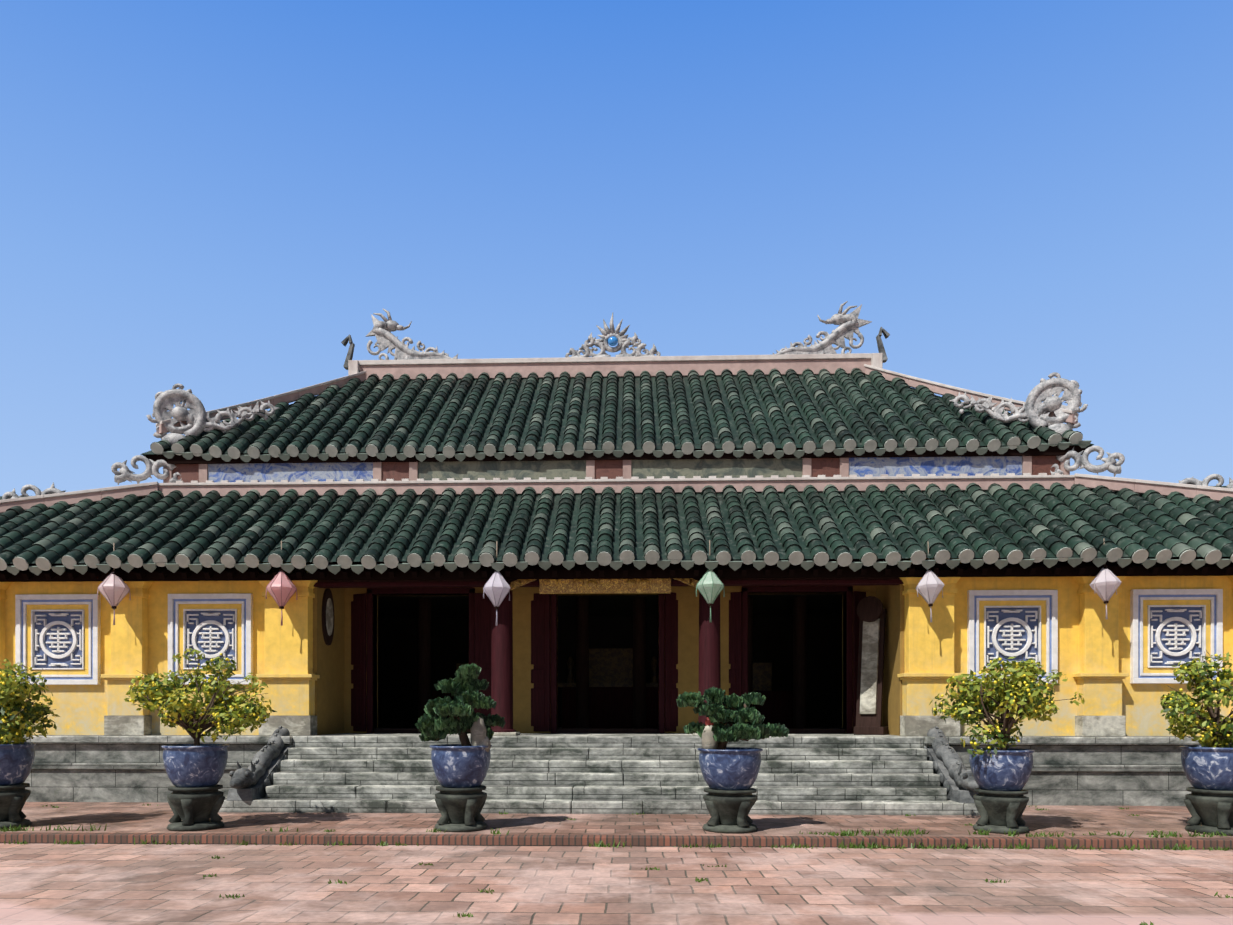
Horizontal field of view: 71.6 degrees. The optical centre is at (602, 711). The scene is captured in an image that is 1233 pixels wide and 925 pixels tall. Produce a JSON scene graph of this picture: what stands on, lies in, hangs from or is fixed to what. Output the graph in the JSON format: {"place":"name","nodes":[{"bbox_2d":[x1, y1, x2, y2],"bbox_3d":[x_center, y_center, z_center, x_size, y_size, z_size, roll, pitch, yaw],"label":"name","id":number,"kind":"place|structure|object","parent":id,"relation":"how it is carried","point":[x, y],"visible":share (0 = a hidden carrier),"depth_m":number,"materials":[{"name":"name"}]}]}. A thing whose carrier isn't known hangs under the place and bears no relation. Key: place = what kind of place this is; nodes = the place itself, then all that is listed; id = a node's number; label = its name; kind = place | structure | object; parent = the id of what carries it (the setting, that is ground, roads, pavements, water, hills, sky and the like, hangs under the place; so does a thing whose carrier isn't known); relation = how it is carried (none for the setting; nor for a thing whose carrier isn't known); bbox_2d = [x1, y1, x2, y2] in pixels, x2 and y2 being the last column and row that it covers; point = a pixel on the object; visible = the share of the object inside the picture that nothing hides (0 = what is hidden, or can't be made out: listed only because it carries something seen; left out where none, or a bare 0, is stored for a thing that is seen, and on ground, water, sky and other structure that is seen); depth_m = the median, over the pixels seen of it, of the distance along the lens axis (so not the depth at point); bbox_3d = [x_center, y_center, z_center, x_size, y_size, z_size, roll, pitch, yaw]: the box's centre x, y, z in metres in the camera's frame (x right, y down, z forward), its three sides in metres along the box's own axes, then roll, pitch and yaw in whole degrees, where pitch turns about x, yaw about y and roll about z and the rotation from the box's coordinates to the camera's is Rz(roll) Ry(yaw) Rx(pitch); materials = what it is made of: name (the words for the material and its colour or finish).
{"place":"outdoors","nodes":[
{"label":"outdoors","id":0,"kind":"place"},
{"bbox_2d":[378,594,841,727],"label":"doorways","id":1,"kind":"structure","parent":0,"point":[607,661],"depth_m":23.85,"materials":[{"name":"black"}]},
{"bbox_2d":[0,843,1232,924],"bbox_3d":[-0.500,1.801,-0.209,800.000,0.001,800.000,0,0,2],"label":"ground","id":2,"kind":"structure","parent":0,"point":[95,884],"depth_m":8.87,"materials":[{"name":"pink brick"}]},
{"bbox_2d":[0,832,1232,848],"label":"brick curb","id":3,"kind":"structure","parent":2,"relation":"on","point":[506,840],"depth_m":11.47,"materials":[{"name":"brown brick"}]},
{"bbox_2d":[0,804,1232,924],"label":"weeds","id":4,"kind":"object","parent":2,"relation":"on","point":[842,833],"visible":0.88,"depth_m":11.48,"materials":[{"name":"green plant"}]},
{"bbox_2d":[0,802,1232,837],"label":"terrace pavement","id":5,"kind":"structure","parent":0,"point":[153,817],"depth_m":13.00,"materials":[{"name":"brown brick"}]},
{"bbox_2d":[0,658,58,829],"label":"potted shrub","id":6,"kind":"object","parent":5,"relation":"on","point":[17,755],"visible":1,"depth_m":12.35,"materials":[{"name":"green plant"}]},
{"bbox_2d":[124,648,276,831],"bbox_3d":[-5.779,0.376,12.444,1.962,2.610,1.522,0,0,2],"label":"potted shrub","id":7,"kind":"object","parent":5,"relation":"on","point":[195,797],"visible":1,"depth_m":12.20,"materials":[{"name":"green plant"}]},
{"bbox_2d":[226,726,291,800],"bbox_3d":[-6.052,0.968,15.117,0.513,1.425,2.085,0,0,2],"label":"dragon balustrade","id":8,"kind":"object","parent":5,"relation":"on","point":[253,780],"visible":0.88,"depth_m":14.82,"materials":[{"name":"stone"}]},
{"bbox_2d":[415,663,505,831],"bbox_3d":[-2.057,0.493,12.258,1.272,2.376,0.987,0,0,2],"label":"potted bonsai","id":9,"kind":"object","parent":5,"relation":"on","point":[460,770],"visible":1,"depth_m":12.07,"materials":[{"name":"plant"}]},
{"bbox_2d":[219,735,979,814],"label":"steps","id":10,"kind":"structure","parent":5,"relation":"on","point":[842,775],"depth_m":14.77,"materials":[{"name":"stone"}]},
{"bbox_2d":[12,727,1230,805],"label":"stone platform","id":11,"kind":"structure","parent":5,"relation":"on","point":[1107,771],"depth_m":15.77,"materials":[{"name":"stone"}]},
{"bbox_2d":[314,577,903,735],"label":"door frames","id":12,"kind":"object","parent":11,"relation":"on","point":[490,648],"visible":0.54,"depth_m":17.87,"materials":[{"name":"red wood"}]},
{"bbox_2d":[0,558,1232,735],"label":"building walls","id":13,"kind":"structure","parent":11,"relation":"on","point":[92,660],"depth_m":16.34,"materials":[{"name":"yellow paint"}]},
{"bbox_2d":[321,589,334,644],"bbox_3d":[-5.506,-1.899,17.114,0.080,1.140,0.600,0,0,2],"label":"hanging plaque","id":14,"kind":"object","parent":13,"relation":"attached to","point":[328,617],"visible":0.98,"depth_m":17.04,"materials":[{"name":"brown wood"}]},
{"bbox_2d":[0,557,1232,581],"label":"roof timber","id":15,"kind":"object","parent":13,"relation":"on","point":[678,570],"visible":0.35,"depth_m":15.91,"materials":[{"name":"black wood"}]},
{"bbox_2d":[97,543,130,624],"bbox_3d":[-9.220,-2.416,16.126,0.515,1.558,0.515,0,0,2],"label":"lantern","id":16,"kind":"object","parent":15,"relation":"hanging from","point":[114,589],"visible":0.94,"depth_m":16.02,"materials":[{"name":"fabric"}]},
{"bbox_2d":[266,541,296,625],"bbox_3d":[-6.023,-2.411,16.021,0.522,1.584,0.508,0,0,2],"label":"lantern","id":17,"kind":"object","parent":15,"relation":"hanging from","point":[281,588],"visible":0.98,"depth_m":15.92,"materials":[{"name":"fabric"}]},
{"bbox_2d":[483,541,509,625],"bbox_3d":[-1.975,-2.387,15.888,0.503,1.566,0.502,0,0,-9],"label":"lantern","id":18,"kind":"object","parent":15,"relation":"hanging from","point":[496,588],"visible":0.96,"depth_m":15.77,"materials":[{"name":"fabric"}]},
{"bbox_2d":[509,578,698,593],"bbox_3d":[0.039,-2.516,16.245,3.855,0.534,0.134,0,0,2],"label":"carved door header","id":19,"kind":"object","parent":15,"relation":"attached to","point":[604,586],"visible":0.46,"depth_m":16.21},
{"bbox_2d":[0,482,1232,575],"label":"roof tiles","id":20,"kind":"object","parent":15,"relation":"attached to","point":[770,525],"visible":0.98,"depth_m":16.69,"materials":[{"name":"green tile"}]},
{"bbox_2d":[0,473,1232,513],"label":"roof ridges","id":21,"kind":"object","parent":20,"relation":"on","point":[779,484],"visible":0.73,"depth_m":18.56,"materials":[{"name":"paint"}]},
{"bbox_2d":[2,482,65,498],"bbox_3d":[-12.705,-4.812,19.361,1.557,0.803,0.166,0,0,-13],"label":"roof ornament","id":22,"kind":"object","parent":21,"relation":"on","point":[52,489],"visible":0.27,"depth_m":19.28,"materials":[{"name":"ceramic"}]},
{"bbox_2d":[111,455,181,484],"bbox_3d":[-10.083,-5.334,19.083,1.568,0.733,0.173,0,0,-18],"label":"scroll ornament","id":23,"kind":"object","parent":21,"relation":"on","point":[152,467],"visible":0.83,"depth_m":18.99,"materials":[{"name":"stone"}]},
{"bbox_2d":[1050,446,1124,476],"bbox_3d":[10.307,-5.369,18.422,1.606,0.769,0.173,0,0,22],"label":"scroll ornament","id":24,"kind":"object","parent":21,"relation":"on","point":[1111,465],"visible":0.85,"depth_m":18.31,"materials":[{"name":"stone"}]},
{"bbox_2d":[1178,474,1232,487],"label":"roof ornament","id":25,"kind":"object","parent":21,"relation":"on","point":[1206,480],"visible":0.17,"depth_m":18.45,"materials":[{"name":"ceramic"}]},
{"bbox_2d":[696,540,724,621],"bbox_3d":[1.976,-2.410,15.758,0.492,1.523,0.487,0,0,19],"label":"lantern","id":26,"kind":"object","parent":15,"relation":"hanging from","point":[710,586],"visible":0.94,"depth_m":15.65,"materials":[{"name":"fabric"}]},
{"bbox_2d":[916,542,943,621],"bbox_3d":[5.968,-2.378,15.626,0.484,1.491,0.475,0,0,-35],"label":"lantern","id":27,"kind":"object","parent":15,"relation":"hanging from","point":[929,586],"visible":1,"depth_m":15.52,"materials":[{"name":"fabric"}]},
{"bbox_2d":[1090,538,1120,618],"bbox_3d":[9.121,-2.416,15.525,0.494,1.478,0.480,0,0,2],"label":"lantern","id":28,"kind":"object","parent":15,"relation":"hanging from","point":[1105,584],"visible":0.96,"depth_m":15.43,"materials":[{"name":"fabric"}]},
{"bbox_2d":[854,596,887,734],"bbox_3d":[5.316,-0.922,16.946,0.600,2.746,0.348,0,0,37],"label":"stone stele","id":29,"kind":"object","parent":11,"relation":"on","point":[871,612],"visible":1,"depth_m":16.88,"materials":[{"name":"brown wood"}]},
{"bbox_2d":[676,687,788,833],"bbox_3d":[1.831,0.659,12.172,1.598,2.043,0.911,0,0,2],"label":"potted bonsai","id":30,"kind":"object","parent":5,"relation":"on","point":[730,774],"visible":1,"depth_m":11.94,"materials":[{"name":"plant"}]},
{"bbox_2d":[923,726,979,802],"bbox_3d":[6.042,0.968,14.721,0.513,1.425,2.085,0,0,2],"label":"dragon balustrade","id":31,"kind":"object","parent":5,"relation":"on","point":[958,782],"visible":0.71,"depth_m":14.62,"materials":[{"name":"stone"}]},
{"bbox_2d":[929,653,1084,833],"bbox_3d":[5.684,0.429,12.075,1.772,2.504,1.665,0,0,2],"label":"potted shrub","id":32,"kind":"object","parent":5,"relation":"on","point":[1001,774],"visible":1,"depth_m":11.86,"materials":[{"name":"green plant"}]},
{"bbox_2d":[1160,650,1232,835],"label":"potted shrub","id":33,"kind":"object","parent":5,"relation":"on","point":[1208,771],"visible":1,"depth_m":11.82,"materials":[{"name":"green plant"}]},
{"bbox_2d":[163,441,1069,482],"bbox_3d":[0.255,-5.234,22.849,20.040,1.330,8.020,0,0,2],"label":"clerestory","id":34,"kind":"object","parent":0,"point":[664,468],"visible":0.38,"depth_m":18.88,"materials":[{"name":"grey paint"}]},
{"bbox_2d":[146,445,1087,463],"bbox_3d":[0.198,-7.324,21.115,20.800,3.550,4.650,0,0,2],"label":"roof timber","id":35,"kind":"object","parent":34,"relation":"on","point":[1036,451],"visible":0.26,"depth_m":18.79,"materials":[{"name":"brown wood"}]},
{"bbox_2d":[141,368,1093,461],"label":"roof tiles","id":36,"kind":"object","parent":35,"relation":"on","point":[577,416],"visible":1,"depth_m":19.98,"materials":[{"name":"green tile"}]},
{"bbox_2d":[156,353,1078,433],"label":"roof ridges","id":37,"kind":"object","parent":35,"relation":"on","point":[637,366],"visible":0.69,"depth_m":23.08,"materials":[{"name":"paint"}]},
{"bbox_2d":[146,383,278,454],"bbox_3d":[-8.958,-6.641,19.717,2.812,1.683,0.364,0,0,-17],"label":"roof ornament","id":38,"kind":"object","parent":37,"relation":"on","point":[196,417],"visible":0.88,"depth_m":19.52,"materials":[{"name":"ceramic"}]},
{"bbox_2d":[341,309,457,369],"bbox_3d":[-5.522,-10.176,23.544,3.225,1.903,0.475,0,0,-4],"label":"ridge dragon","id":39,"kind":"object","parent":37,"relation":"on","point":[381,331],"visible":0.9,"depth_m":23.51,"materials":[{"name":"stone"}]},
{"bbox_2d":[565,313,660,356],"bbox_3d":[0.271,-10.220,23.344,2.928,1.408,0.311,0,0,2],"label":"ridge ornament","id":40,"kind":"object","parent":37,"relation":"on","point":[611,336],"visible":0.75,"depth_m":23.32,"materials":[{"name":"white stone"}]},
{"bbox_2d":[771,301,889,362],"bbox_3d":[6.057,-10.130,23.166,3.243,1.995,0.475,0,0,7],"label":"ridge dragon","id":41,"kind":"object","parent":37,"relation":"on","point":[851,323],"visible":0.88,"depth_m":23.13,"materials":[{"name":"stone"}]},
{"bbox_2d":[949,372,1087,445],"bbox_3d":[9.286,-6.641,19.213,2.808,1.683,0.364,0,0,27],"label":"roof ornament","id":42,"kind":"object","parent":37,"relation":"on","point":[1041,401],"visible":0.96,"depth_m":18.89,"materials":[{"name":"ceramic"}]},
{"bbox_2d":[0,0,1232,495],"label":"sky","id":43,"kind":"structure","parent":0,"point":[207,197],"materials":[{"name":"blue"}]}
]}

